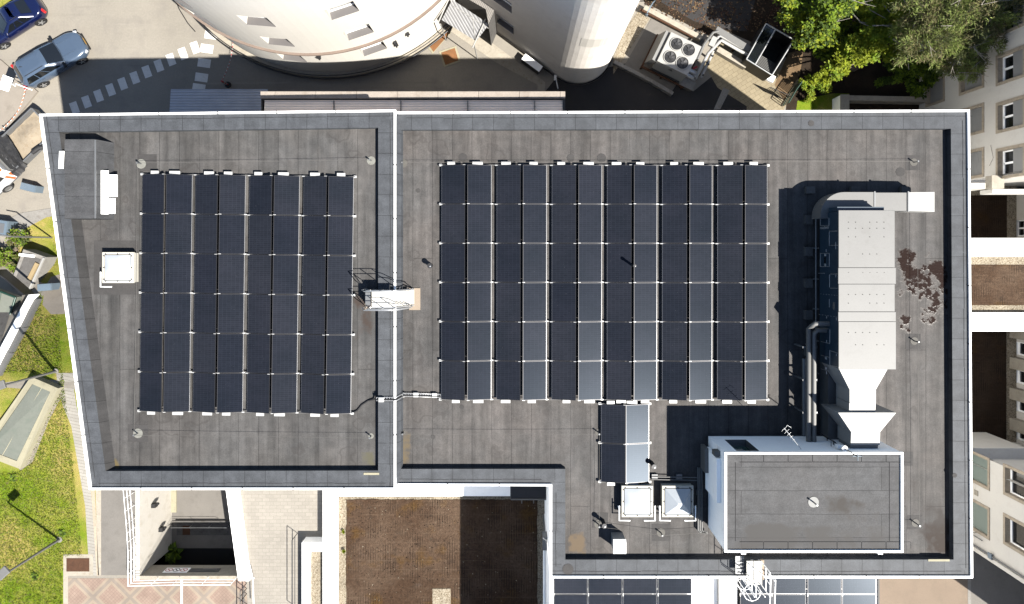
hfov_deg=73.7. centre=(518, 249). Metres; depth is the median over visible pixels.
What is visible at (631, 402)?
ballast tray
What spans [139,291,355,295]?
mounting rail
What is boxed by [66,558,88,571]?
paving
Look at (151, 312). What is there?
solar panel
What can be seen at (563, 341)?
solar panel
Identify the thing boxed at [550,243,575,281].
solar panel
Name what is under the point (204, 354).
solar panel
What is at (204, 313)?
solar panel
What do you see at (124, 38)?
ground
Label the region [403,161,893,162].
safety rope
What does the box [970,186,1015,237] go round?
sedum court
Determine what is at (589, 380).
solar panel
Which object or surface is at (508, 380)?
solar panel
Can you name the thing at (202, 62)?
road marking
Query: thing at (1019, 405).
window
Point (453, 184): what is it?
solar panel
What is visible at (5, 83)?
sign board
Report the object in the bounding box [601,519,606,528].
vent pipe
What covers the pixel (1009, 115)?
window
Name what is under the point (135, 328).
safety rope
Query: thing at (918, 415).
safety rope
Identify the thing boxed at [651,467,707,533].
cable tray
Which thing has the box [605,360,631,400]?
solar panel
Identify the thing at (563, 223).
solar panel
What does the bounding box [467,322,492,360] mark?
solar panel
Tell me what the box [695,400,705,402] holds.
ballast tray
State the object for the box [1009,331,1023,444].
courtyard block
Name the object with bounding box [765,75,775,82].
marker slab
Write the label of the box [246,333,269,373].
solar panel
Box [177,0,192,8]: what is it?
window
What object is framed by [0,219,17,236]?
metal bin
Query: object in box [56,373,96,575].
path
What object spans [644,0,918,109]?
soil
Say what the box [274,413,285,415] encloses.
ballast tray
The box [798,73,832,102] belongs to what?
garden shrub
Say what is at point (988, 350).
sedum court
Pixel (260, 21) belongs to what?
window
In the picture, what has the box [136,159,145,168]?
anchor post
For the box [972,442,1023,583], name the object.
beige wing
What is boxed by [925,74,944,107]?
window
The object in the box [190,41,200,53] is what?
road marking
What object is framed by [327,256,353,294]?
solar panel
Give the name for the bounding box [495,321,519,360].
solar panel
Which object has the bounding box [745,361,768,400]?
solar panel
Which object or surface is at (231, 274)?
solar panel
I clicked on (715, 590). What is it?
solar annex
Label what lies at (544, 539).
downpipe
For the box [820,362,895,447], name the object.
discharge duct
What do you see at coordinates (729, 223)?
solar panel
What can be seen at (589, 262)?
solar panel
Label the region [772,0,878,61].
broadleaf tree
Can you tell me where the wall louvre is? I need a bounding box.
[58,151,64,168]
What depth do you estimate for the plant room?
27.60 m
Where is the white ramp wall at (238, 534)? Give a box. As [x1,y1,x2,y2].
[226,490,253,603]
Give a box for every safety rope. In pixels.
[134,232,136,405]
[139,435,345,437]
[159,160,324,162]
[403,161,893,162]
[918,343,919,522]
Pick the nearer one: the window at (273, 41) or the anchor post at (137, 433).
the anchor post at (137, 433)
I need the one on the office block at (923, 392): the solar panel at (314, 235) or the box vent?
the box vent
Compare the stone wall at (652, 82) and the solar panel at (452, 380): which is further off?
the stone wall at (652, 82)
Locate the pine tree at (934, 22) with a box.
[886,0,1023,84]
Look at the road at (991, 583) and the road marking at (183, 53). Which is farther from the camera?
the road at (991, 583)
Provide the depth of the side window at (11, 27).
42.38 m
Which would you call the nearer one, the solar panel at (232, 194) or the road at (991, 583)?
the solar panel at (232, 194)
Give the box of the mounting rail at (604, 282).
[439,281,769,283]
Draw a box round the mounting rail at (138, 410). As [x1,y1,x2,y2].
[137,409,353,414]
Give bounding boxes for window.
[8,23,15,32]
[13,20,22,27]
[14,0,30,13]
[18,18,30,22]
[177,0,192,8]
[184,7,216,27]
[237,15,275,26]
[261,37,294,46]
[276,53,306,61]
[324,1,358,19]
[343,24,373,39]
[359,41,386,55]
[494,0,511,13]
[496,14,513,33]
[725,440,758,454]
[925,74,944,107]
[959,60,983,95]
[961,102,983,135]
[970,147,983,178]
[972,451,992,490]
[973,499,989,540]
[996,0,1023,36]
[996,44,1023,85]
[996,95,1023,133]
[996,143,1023,178]
[1003,463,1023,504]
[1003,512,1023,555]
[1016,220,1023,235]
[1016,342,1023,355]
[1016,370,1023,383]
[1016,401,1023,412]
[1016,432,1023,440]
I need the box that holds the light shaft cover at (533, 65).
[521,54,542,74]
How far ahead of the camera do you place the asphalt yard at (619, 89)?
43.49 m
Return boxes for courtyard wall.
[970,180,984,190]
[972,432,1023,458]
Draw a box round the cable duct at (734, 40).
[715,27,750,54]
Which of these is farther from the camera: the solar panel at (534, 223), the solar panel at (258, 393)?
the solar panel at (534, 223)
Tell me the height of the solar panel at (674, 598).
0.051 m
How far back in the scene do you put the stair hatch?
29.05 m
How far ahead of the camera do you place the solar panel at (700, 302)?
30.00 m
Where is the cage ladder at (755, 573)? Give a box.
[733,556,775,603]
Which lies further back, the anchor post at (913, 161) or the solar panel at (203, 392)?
the anchor post at (913, 161)
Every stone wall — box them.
[613,60,673,95]
[643,5,702,41]
[715,47,745,69]
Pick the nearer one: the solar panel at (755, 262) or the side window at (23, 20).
the solar panel at (755, 262)
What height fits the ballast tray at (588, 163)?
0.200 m
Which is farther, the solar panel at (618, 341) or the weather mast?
the solar panel at (618, 341)
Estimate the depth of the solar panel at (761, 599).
33.72 m
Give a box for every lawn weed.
[9,474,16,481]
[30,572,37,580]
[58,529,66,536]
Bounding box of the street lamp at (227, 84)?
[221,42,232,87]
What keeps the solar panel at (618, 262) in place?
on the mounting rail at (647, 243)
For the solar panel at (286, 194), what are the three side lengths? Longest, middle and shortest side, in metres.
1.722 x 1.157 x 0.051 m
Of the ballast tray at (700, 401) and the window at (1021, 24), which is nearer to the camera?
the ballast tray at (700, 401)
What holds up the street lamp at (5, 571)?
on the lawn at (45, 228)
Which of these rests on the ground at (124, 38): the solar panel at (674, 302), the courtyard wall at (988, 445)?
the courtyard wall at (988, 445)
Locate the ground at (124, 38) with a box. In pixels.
[0,0,1023,577]
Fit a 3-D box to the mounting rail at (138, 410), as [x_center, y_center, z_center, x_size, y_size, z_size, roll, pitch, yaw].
[-11.918,7.119,29.865,9.442,0.120,0.102,1,90,0]
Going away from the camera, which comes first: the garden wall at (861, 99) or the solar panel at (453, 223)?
the solar panel at (453, 223)
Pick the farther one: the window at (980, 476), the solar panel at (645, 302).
the window at (980, 476)
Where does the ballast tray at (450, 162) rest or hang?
on the rail
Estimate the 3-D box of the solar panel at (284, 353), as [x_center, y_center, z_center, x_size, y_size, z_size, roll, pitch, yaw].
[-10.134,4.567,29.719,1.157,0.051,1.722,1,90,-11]
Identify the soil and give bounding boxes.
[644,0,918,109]
[661,0,754,30]
[775,50,802,98]
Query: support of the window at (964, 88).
in the beige wing at (994, 104)
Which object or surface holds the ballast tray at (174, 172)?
on the mounting rail at (255, 175)
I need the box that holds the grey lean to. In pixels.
[169,89,267,111]
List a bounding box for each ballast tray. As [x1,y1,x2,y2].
[147,411,156,414]
[169,171,180,173]
[172,412,183,414]
[204,171,214,174]
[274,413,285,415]
[278,172,288,175]
[310,173,319,175]
[310,413,320,416]
[447,161,454,164]
[472,161,482,164]
[473,400,482,402]
[501,162,510,164]
[583,162,593,164]
[584,400,594,402]
[607,400,614,403]
[616,400,625,402]
[627,400,636,403]
[693,162,703,164]
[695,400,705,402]
[722,400,731,402]
[723,162,732,164]
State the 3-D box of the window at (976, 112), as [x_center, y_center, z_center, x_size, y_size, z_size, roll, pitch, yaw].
[25.623,-7.213,38.450,0.315,2.120,1.640,0,90,0]
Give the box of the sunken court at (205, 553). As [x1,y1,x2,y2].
[135,490,237,579]
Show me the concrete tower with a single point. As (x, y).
(574, 42)
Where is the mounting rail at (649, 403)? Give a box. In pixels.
[598,402,650,404]
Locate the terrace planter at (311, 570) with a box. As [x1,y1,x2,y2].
[301,537,322,603]
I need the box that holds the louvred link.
[458,0,496,44]
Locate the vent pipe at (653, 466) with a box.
[650,461,656,468]
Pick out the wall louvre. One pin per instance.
(61, 165)
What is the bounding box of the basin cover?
[0,288,21,314]
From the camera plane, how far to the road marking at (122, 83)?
43.48 m
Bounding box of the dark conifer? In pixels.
[873,51,943,98]
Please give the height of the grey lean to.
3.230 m
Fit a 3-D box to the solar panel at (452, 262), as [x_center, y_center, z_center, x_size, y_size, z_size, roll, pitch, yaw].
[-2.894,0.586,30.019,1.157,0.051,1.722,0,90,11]
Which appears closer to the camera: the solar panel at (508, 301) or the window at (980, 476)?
the solar panel at (508, 301)
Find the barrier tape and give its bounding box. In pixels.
[0,89,25,130]
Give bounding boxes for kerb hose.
[176,3,195,31]
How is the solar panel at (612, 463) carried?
on the rail
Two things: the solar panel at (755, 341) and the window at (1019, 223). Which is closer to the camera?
the solar panel at (755, 341)
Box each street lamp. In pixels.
[0,369,58,389]
[0,537,61,580]
[221,42,232,87]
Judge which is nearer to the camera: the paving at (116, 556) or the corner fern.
the paving at (116, 556)
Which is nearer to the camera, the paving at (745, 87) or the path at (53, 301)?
the path at (53, 301)
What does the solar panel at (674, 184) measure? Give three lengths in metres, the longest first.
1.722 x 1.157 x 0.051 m
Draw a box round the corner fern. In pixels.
[164,541,183,564]
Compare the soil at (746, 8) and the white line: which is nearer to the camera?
the white line
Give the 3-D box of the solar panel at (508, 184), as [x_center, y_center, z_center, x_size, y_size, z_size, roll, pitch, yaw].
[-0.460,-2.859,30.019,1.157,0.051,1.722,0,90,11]
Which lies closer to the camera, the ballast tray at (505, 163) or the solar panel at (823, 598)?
the ballast tray at (505, 163)
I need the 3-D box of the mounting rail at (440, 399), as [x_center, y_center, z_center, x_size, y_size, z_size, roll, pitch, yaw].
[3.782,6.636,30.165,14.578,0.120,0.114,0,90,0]
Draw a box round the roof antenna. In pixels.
[782,425,800,448]
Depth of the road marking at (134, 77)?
43.48 m
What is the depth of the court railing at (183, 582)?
37.19 m
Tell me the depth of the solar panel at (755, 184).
30.01 m
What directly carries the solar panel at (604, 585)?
on the solar annex at (715, 590)
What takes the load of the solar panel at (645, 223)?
on the mounting rail at (647, 243)
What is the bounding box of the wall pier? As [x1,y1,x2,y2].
[832,94,848,109]
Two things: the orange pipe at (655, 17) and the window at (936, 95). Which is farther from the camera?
the orange pipe at (655, 17)
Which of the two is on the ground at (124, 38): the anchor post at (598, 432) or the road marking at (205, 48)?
the road marking at (205, 48)
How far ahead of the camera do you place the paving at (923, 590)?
43.49 m
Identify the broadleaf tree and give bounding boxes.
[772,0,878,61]
[808,0,917,86]
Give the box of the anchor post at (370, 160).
[367,156,374,164]
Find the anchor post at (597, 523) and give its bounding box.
[594,520,601,527]
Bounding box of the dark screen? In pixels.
[0,269,33,294]
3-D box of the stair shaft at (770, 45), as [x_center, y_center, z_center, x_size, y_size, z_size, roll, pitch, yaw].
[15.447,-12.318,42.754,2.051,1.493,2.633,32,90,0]
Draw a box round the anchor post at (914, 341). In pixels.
[910,337,919,344]
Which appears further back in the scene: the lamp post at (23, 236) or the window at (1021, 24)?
the lamp post at (23, 236)
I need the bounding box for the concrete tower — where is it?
[482,0,639,85]
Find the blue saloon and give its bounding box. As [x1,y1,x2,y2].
[0,0,47,49]
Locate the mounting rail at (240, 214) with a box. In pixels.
[140,212,356,216]
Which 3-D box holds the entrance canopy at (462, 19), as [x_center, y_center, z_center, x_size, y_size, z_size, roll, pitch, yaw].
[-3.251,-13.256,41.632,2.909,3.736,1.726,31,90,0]
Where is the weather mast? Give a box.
[818,431,861,460]
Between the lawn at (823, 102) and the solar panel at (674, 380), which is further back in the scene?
the lawn at (823, 102)
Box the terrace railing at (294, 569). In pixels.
[291,533,297,603]
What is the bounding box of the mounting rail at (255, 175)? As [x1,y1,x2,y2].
[140,173,356,177]
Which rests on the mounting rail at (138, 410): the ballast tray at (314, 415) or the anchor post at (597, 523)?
the ballast tray at (314, 415)
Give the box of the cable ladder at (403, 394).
[354,392,440,412]
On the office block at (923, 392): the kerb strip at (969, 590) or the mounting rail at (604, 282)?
the mounting rail at (604, 282)
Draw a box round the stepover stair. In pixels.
[362,288,419,310]
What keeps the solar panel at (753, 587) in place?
on the solar annex at (715, 590)
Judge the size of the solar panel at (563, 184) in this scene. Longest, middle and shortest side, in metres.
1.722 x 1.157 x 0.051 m
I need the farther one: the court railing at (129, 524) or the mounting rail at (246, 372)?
the court railing at (129, 524)
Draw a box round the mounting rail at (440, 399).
[439,398,768,400]
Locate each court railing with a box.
[123,490,136,573]
[128,577,236,585]
[170,524,230,527]
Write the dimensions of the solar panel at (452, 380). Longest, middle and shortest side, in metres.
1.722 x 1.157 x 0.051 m
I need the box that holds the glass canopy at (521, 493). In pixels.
[510,486,545,503]
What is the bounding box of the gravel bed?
[613,12,648,73]
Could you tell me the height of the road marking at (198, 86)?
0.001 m
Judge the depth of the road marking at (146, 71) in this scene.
43.48 m
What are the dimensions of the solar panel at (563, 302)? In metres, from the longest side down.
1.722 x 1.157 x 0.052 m
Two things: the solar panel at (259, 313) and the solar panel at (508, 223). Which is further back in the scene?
the solar panel at (508, 223)
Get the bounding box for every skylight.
[100,252,138,287]
[618,483,655,520]
[658,483,695,520]
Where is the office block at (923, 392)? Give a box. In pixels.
[39,110,972,577]
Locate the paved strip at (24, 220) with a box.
[6,208,51,244]
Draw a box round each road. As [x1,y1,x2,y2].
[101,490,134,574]
[971,551,1023,603]
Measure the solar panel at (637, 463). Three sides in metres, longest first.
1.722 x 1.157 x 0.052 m
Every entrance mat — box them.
[428,31,450,53]
[439,46,460,66]
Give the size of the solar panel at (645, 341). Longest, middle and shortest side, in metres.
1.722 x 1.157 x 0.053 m
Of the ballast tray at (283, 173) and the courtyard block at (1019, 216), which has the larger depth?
the courtyard block at (1019, 216)
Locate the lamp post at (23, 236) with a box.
[0,231,51,237]
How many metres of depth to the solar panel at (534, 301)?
30.00 m
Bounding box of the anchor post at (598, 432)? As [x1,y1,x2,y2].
[595,429,600,435]
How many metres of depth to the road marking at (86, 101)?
43.48 m
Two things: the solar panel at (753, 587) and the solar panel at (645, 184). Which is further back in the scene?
the solar panel at (753, 587)
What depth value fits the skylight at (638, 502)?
29.81 m
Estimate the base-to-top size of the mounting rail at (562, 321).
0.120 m
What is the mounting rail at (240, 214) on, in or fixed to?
on the office block at (923, 392)
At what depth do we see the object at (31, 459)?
37.87 m
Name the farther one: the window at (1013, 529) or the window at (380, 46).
the window at (380, 46)
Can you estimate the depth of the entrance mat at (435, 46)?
43.45 m
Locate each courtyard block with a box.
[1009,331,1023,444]
[1016,195,1023,237]
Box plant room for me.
[701,435,902,553]
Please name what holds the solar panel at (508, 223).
on the mounting rail at (688, 204)
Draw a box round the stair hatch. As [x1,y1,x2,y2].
[65,139,113,219]
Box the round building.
[174,0,458,78]
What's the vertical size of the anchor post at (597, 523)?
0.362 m
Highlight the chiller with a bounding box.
[640,30,700,88]
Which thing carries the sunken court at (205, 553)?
on the ground at (124, 38)
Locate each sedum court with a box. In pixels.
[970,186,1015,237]
[970,195,1006,237]
[971,331,1005,439]
[1006,331,1015,441]
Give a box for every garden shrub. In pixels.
[0,228,31,272]
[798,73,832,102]
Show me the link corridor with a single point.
(997, 284)
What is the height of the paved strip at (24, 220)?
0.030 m
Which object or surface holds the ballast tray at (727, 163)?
on the rail
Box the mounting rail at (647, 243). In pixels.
[439,242,769,244]
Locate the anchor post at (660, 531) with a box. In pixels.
[657,528,664,536]
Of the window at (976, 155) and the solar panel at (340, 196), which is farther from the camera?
the window at (976, 155)
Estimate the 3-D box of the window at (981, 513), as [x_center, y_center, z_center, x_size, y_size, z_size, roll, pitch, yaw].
[25.623,14.871,38.025,0.315,2.170,1.760,0,90,0]
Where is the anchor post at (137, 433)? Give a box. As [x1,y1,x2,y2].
[132,429,142,437]
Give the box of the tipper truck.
[0,108,42,194]
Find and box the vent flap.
[101,170,117,213]
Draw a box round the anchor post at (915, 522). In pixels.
[912,519,920,526]
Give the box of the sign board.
[0,75,31,91]
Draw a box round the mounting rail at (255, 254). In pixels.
[139,252,355,256]
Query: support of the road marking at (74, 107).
on the ground at (124, 38)
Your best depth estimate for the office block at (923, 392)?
30.00 m
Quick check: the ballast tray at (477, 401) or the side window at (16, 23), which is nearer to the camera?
the ballast tray at (477, 401)
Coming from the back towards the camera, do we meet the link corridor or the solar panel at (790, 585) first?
the link corridor
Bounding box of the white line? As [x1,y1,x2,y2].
[181,580,182,603]
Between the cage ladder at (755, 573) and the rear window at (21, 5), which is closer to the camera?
the cage ladder at (755, 573)
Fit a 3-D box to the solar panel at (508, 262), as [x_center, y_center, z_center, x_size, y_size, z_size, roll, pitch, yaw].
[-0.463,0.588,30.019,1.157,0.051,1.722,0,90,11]
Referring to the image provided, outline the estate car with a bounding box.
[10,30,90,89]
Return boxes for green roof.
[323,486,544,603]
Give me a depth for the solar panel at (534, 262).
30.00 m
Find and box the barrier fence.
[764,87,790,99]
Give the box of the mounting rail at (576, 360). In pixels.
[439,359,768,361]
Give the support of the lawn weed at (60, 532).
on the lawn at (45, 228)
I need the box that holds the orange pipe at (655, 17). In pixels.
[639,8,692,37]
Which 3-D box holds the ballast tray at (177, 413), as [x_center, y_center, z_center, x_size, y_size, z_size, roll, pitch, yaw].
[-14.840,7.148,29.840,0.460,0.200,0.140,1,90,0]
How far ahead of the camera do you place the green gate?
42.75 m
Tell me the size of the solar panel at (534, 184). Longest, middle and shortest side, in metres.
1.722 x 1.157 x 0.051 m
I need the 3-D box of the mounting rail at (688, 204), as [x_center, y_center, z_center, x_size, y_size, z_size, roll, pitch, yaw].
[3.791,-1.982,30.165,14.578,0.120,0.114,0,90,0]
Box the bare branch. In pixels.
[854,0,920,68]
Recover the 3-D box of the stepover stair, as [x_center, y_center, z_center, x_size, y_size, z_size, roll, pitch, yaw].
[-5.539,2.199,29.157,2.388,2.286,0.985,0,90,0]
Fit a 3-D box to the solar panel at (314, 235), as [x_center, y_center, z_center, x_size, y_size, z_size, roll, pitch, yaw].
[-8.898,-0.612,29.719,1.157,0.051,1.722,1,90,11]
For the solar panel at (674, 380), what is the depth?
30.00 m
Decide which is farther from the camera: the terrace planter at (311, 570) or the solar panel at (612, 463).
the terrace planter at (311, 570)
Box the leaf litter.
[645,0,785,34]
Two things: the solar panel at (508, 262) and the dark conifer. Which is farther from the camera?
the dark conifer
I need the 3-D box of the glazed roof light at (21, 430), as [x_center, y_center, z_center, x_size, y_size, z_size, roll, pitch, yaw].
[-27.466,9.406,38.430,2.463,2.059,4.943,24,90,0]
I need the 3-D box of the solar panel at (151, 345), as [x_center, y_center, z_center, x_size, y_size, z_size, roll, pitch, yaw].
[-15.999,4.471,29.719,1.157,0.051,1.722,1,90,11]
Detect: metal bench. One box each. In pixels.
[20,182,43,192]
[37,283,59,290]
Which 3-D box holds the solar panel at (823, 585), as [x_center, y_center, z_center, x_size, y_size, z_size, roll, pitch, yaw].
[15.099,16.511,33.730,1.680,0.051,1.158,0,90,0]
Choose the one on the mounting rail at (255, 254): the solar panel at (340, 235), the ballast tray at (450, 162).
the solar panel at (340, 235)
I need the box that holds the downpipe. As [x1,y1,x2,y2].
[542,514,546,603]
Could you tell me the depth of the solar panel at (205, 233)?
29.70 m
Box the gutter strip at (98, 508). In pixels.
[96,490,100,574]
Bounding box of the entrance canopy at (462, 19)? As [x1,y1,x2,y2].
[438,0,488,58]
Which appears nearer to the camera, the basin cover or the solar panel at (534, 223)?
the solar panel at (534, 223)
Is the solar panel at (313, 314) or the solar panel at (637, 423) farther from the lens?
the solar panel at (637, 423)
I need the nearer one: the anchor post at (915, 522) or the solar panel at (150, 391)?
the solar panel at (150, 391)
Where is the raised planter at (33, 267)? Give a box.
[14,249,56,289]
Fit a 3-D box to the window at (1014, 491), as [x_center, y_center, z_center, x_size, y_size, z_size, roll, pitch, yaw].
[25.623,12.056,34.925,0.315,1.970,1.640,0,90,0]
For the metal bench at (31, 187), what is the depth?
42.74 m
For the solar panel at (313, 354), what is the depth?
29.70 m
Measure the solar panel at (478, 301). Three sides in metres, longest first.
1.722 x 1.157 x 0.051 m
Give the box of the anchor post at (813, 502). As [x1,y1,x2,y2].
[808,497,818,507]
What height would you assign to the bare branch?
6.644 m
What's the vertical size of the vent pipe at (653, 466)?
0.603 m
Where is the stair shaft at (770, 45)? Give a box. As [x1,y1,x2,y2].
[741,23,792,80]
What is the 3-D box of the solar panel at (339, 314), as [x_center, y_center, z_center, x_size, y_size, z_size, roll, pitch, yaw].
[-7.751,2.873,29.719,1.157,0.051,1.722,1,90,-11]
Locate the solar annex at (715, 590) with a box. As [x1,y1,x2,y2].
[544,514,879,603]
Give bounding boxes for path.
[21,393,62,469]
[43,274,64,313]
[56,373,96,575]
[449,27,544,90]
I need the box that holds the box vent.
[611,532,625,553]
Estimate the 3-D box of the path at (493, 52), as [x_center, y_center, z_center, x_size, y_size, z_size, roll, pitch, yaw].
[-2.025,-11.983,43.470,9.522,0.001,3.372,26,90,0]
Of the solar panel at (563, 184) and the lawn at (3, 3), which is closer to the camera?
the solar panel at (563, 184)
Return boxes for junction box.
[677,77,695,91]
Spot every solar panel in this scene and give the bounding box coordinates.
[138,371,161,411]
[139,292,162,332]
[139,332,162,371]
[140,213,163,252]
[140,253,163,292]
[141,174,164,212]
[163,333,191,372]
[163,372,190,412]
[164,293,191,332]
[165,174,193,213]
[165,214,192,253]
[165,254,192,292]
[191,372,215,412]
[192,293,216,332]
[192,332,215,372]
[193,214,217,253]
[193,253,216,293]
[194,174,217,213]
[217,294,244,333]
[217,334,244,372]
[217,373,244,412]
[218,254,245,293]
[219,175,246,214]
[219,215,245,254]
[245,373,269,413]
[246,294,270,333]
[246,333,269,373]
[247,215,271,253]
[247,254,270,293]
[248,175,271,214]
[271,374,298,413]
[272,255,299,294]
[272,295,299,333]
[272,334,298,373]
[273,175,300,215]
[273,215,300,254]
[300,334,324,373]
[300,373,323,413]
[301,255,325,294]
[301,294,324,334]
[302,176,326,214]
[302,215,325,254]
[325,374,352,414]
[326,295,353,334]
[326,335,352,374]
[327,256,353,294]
[328,176,354,215]
[328,216,354,255]
[440,164,464,203]
[440,204,464,242]
[440,243,464,281]
[440,282,464,321]
[440,321,464,360]
[440,360,464,399]
[467,165,492,203]
[467,204,491,242]
[467,243,492,282]
[467,283,492,321]
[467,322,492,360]
[467,361,492,400]
[495,164,520,203]
[495,204,520,242]
[495,243,520,281]
[495,282,519,321]
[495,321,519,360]
[495,360,520,399]
[522,243,547,282]
[522,283,547,321]
[522,361,547,400]
[523,165,547,203]
[523,204,547,243]
[523,322,547,360]
[550,164,575,203]
[550,204,575,242]
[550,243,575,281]
[550,282,575,321]
[550,321,575,360]
[550,360,575,399]
[553,578,586,595]
[554,594,586,603]
[578,165,603,203]
[578,204,603,243]
[578,244,603,282]
[578,283,602,321]
[578,322,602,360]
[578,361,602,400]
[588,578,621,593]
[588,594,621,603]
[599,403,625,443]
[599,443,625,482]
[605,164,631,203]
[605,204,630,242]
[605,243,631,281]
[605,282,630,321]
[605,321,631,360]
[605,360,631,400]
[623,578,656,595]
[623,594,656,603]
[625,443,650,483]
[626,404,650,443]
[633,322,658,361]
[633,361,658,400]
[634,165,658,204]
[634,204,658,243]
[634,244,658,282]
[634,283,658,321]
[658,578,690,595]
[658,594,690,603]
[660,165,686,203]
[660,204,686,242]
[660,243,686,281]
[660,282,686,321]
[660,321,686,360]
[661,361,686,400]
[689,165,713,204]
[689,204,713,243]
[689,244,713,282]
[689,283,713,321]
[689,322,713,361]
[689,361,713,400]
[715,321,742,360]
[715,361,741,400]
[716,165,742,203]
[716,204,742,242]
[716,243,742,282]
[716,282,741,321]
[740,578,773,593]
[740,594,773,603]
[745,165,768,204]
[745,204,768,243]
[745,244,768,282]
[745,283,768,321]
[745,322,768,361]
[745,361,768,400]
[772,578,805,595]
[772,594,805,603]
[807,578,840,595]
[807,594,840,603]
[842,578,875,593]
[842,594,875,603]
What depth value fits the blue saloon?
42.49 m
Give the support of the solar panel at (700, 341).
on the mounting rail at (576, 360)
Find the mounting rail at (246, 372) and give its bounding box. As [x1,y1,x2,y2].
[138,370,354,374]
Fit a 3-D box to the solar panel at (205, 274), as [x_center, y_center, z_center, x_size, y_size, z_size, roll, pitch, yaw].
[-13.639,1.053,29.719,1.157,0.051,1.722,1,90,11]
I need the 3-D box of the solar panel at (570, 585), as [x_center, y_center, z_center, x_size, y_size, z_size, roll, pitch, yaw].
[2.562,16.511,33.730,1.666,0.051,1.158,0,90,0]
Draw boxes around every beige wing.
[919,0,1023,194]
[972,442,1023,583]
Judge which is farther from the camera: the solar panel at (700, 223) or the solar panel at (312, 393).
the solar panel at (700, 223)
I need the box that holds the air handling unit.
[803,207,895,399]
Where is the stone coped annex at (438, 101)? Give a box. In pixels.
[260,91,564,111]
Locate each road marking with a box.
[69,101,79,113]
[81,95,91,107]
[93,89,103,101]
[105,83,115,95]
[117,77,127,89]
[129,71,139,83]
[141,65,151,77]
[153,59,163,71]
[166,53,175,65]
[178,47,187,59]
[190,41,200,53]
[192,83,205,88]
[195,72,207,81]
[197,58,210,67]
[200,44,213,53]
[204,30,216,39]
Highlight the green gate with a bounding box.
[782,81,802,105]
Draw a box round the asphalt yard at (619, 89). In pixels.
[546,63,746,110]
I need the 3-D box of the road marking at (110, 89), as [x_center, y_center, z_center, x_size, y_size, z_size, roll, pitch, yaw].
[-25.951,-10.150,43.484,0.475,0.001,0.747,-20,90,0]
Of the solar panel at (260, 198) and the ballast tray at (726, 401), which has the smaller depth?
the solar panel at (260, 198)
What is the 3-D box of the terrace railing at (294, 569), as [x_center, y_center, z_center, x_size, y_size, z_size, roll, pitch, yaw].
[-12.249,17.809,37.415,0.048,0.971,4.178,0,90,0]
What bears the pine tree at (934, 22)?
on the soil at (860, 81)
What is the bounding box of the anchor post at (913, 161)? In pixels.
[910,158,918,165]
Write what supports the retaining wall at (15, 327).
on the ground at (124, 38)
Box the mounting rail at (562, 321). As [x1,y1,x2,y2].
[439,320,768,322]
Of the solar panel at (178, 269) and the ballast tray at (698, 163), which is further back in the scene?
the ballast tray at (698, 163)
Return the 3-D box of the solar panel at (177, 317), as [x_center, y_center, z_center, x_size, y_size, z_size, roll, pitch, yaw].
[-14.788,2.785,29.719,1.157,0.051,1.722,1,90,-11]
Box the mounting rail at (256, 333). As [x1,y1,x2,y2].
[138,331,354,335]
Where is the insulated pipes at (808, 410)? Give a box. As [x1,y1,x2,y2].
[794,321,829,441]
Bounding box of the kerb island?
[0,60,38,134]
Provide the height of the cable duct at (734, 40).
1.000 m
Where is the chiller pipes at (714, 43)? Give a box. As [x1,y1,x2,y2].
[686,30,747,80]
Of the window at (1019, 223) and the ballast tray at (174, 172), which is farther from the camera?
the window at (1019, 223)
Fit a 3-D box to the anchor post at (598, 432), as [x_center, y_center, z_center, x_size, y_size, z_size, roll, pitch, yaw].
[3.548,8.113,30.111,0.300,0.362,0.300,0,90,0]
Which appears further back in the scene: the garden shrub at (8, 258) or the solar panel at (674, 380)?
the garden shrub at (8, 258)
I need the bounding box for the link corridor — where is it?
[971,238,1023,330]
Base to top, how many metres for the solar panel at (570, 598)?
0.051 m
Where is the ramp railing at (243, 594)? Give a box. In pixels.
[240,583,246,603]
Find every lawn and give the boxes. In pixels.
[0,0,10,6]
[0,216,96,603]
[796,93,848,109]
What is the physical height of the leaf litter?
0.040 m
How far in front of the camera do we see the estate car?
42.51 m
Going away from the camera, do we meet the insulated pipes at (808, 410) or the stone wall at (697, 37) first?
the insulated pipes at (808, 410)
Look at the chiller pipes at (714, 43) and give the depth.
42.33 m
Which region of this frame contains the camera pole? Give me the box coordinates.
[554,75,558,90]
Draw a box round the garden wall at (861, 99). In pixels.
[849,95,926,104]
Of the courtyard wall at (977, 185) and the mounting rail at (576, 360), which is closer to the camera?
the mounting rail at (576, 360)
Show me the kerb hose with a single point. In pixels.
(184, 18)
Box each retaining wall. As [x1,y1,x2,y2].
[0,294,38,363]
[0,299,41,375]
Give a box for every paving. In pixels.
[0,312,9,340]
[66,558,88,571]
[68,578,247,603]
[240,490,322,603]
[625,18,704,90]
[705,42,798,110]
[880,578,967,603]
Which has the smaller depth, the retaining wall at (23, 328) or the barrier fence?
the retaining wall at (23, 328)
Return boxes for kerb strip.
[63,554,92,603]
[91,490,98,575]
[714,88,729,108]
[968,578,970,603]
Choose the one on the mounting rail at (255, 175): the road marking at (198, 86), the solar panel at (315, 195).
the solar panel at (315, 195)
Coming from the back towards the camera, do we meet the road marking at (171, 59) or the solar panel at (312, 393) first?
the road marking at (171, 59)
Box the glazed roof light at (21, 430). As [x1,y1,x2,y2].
[0,375,63,468]
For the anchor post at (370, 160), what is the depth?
29.98 m
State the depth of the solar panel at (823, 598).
33.72 m
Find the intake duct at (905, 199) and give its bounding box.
[804,186,934,218]
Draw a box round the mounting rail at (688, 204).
[439,203,769,205]

